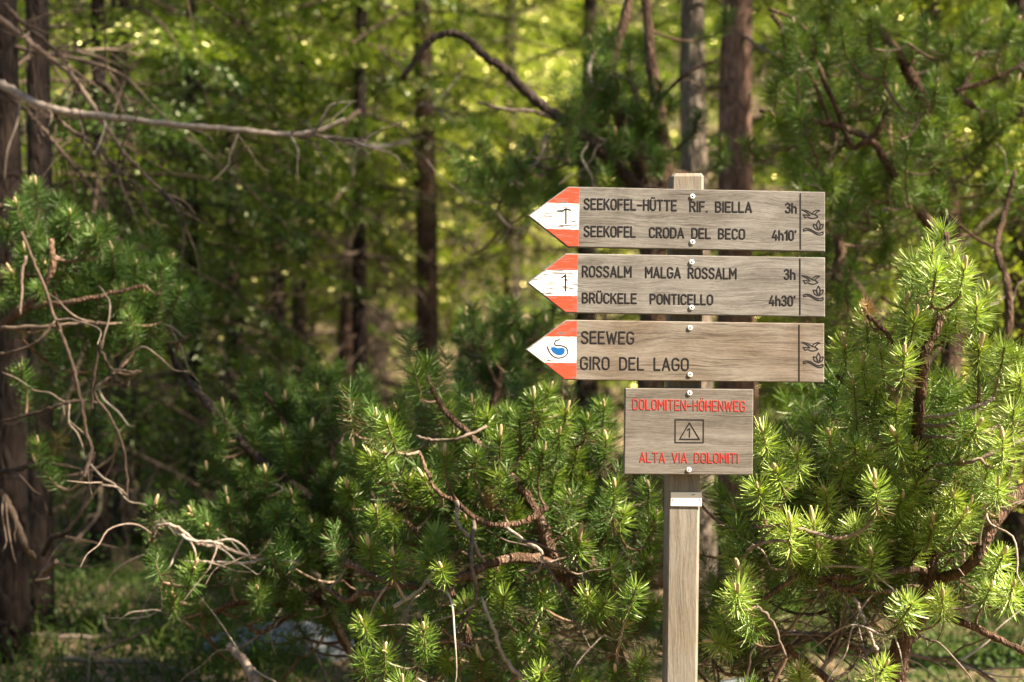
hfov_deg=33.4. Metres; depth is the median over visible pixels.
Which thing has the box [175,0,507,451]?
spruce tree
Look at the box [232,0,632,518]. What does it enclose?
spruce tree
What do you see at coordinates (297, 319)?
spruce tree
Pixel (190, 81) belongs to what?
spruce tree
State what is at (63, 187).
spruce tree
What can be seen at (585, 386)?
spruce tree
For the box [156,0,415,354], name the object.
spruce tree
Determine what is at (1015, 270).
spruce tree
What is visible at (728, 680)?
stone
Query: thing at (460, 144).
spruce tree
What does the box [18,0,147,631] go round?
spruce tree
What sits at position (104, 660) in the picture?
fallen stick
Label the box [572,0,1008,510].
spruce tree
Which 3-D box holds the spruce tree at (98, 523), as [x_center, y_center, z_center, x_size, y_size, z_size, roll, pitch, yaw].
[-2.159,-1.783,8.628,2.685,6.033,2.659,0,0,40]
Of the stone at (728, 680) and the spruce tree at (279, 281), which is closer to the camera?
the stone at (728, 680)
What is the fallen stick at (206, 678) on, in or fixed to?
on the ground at (102, 672)
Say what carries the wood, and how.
on the ground at (102, 672)
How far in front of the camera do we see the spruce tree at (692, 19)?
7.96 m
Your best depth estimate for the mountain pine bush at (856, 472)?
4.22 m
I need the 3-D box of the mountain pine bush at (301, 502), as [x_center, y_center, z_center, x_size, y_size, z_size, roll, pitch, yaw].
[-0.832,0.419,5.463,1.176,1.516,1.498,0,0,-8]
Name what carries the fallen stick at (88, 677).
on the ground at (102, 672)
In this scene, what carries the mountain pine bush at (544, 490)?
on the ground at (102, 672)
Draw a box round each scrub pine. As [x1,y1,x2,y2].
[401,0,737,589]
[433,274,583,529]
[710,0,1023,598]
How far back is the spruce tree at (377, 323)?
14.46 m
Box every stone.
[203,632,253,656]
[233,621,354,661]
[720,675,755,681]
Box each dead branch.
[0,0,213,281]
[0,60,195,238]
[0,63,418,194]
[341,70,479,178]
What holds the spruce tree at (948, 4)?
on the ground at (102, 672)
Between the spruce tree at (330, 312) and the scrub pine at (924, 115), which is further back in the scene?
the spruce tree at (330, 312)
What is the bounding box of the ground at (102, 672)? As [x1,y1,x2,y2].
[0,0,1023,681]
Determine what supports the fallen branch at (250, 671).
on the mountain pine bush at (301, 502)
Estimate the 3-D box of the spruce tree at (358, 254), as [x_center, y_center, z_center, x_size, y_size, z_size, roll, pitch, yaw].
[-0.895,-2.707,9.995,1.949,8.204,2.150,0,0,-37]
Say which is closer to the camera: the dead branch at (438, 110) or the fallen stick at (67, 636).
the fallen stick at (67, 636)
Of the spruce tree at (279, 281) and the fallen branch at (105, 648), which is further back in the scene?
the spruce tree at (279, 281)
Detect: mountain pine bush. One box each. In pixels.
[0,174,213,536]
[67,233,414,681]
[271,321,699,681]
[650,214,1023,681]
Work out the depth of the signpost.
4.00 m
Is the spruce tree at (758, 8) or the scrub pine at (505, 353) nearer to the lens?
the scrub pine at (505, 353)
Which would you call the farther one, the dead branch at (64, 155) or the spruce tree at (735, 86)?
the spruce tree at (735, 86)
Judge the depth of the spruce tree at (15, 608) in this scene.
6.57 m
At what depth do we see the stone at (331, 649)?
6.64 m
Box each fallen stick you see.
[32,603,157,643]
[54,643,201,677]
[60,637,90,681]
[192,675,217,681]
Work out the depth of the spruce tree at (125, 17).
9.15 m
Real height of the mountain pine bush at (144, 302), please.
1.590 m
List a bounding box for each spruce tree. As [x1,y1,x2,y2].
[0,0,233,663]
[17,0,380,579]
[17,0,383,572]
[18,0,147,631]
[18,0,292,479]
[18,0,407,468]
[19,0,449,549]
[21,0,426,527]
[51,0,288,362]
[130,0,433,504]
[152,0,458,488]
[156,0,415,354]
[174,0,530,534]
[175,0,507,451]
[222,0,532,423]
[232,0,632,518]
[311,0,622,343]
[319,0,666,432]
[390,0,720,501]
[497,0,922,630]
[531,0,815,621]
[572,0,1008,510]
[607,0,1023,537]
[717,0,1023,610]
[902,0,1007,298]
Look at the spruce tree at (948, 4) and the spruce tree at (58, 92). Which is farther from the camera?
the spruce tree at (58, 92)
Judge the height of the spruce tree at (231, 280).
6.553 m
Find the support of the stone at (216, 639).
on the ground at (102, 672)
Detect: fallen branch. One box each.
[0,451,129,582]
[91,596,164,676]
[200,597,275,681]
[720,563,1023,681]
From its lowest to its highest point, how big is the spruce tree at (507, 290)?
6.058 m
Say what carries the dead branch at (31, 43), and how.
attached to the spruce tree at (15, 608)
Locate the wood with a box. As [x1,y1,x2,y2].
[17,0,1008,443]
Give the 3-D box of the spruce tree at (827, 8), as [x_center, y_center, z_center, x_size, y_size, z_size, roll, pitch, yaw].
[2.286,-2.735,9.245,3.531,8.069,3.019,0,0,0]
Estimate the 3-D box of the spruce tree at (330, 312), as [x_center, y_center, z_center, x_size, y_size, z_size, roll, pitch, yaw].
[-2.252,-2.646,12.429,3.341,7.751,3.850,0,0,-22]
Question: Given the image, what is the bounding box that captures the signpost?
[525,173,824,681]
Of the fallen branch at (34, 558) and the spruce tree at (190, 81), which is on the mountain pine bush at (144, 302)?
the fallen branch at (34, 558)
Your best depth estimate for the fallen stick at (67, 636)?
6.83 m
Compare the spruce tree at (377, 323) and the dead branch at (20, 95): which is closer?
the dead branch at (20, 95)
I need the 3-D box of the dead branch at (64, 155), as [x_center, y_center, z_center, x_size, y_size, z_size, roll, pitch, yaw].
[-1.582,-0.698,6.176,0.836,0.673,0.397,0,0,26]
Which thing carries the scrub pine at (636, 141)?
on the ground at (102, 672)

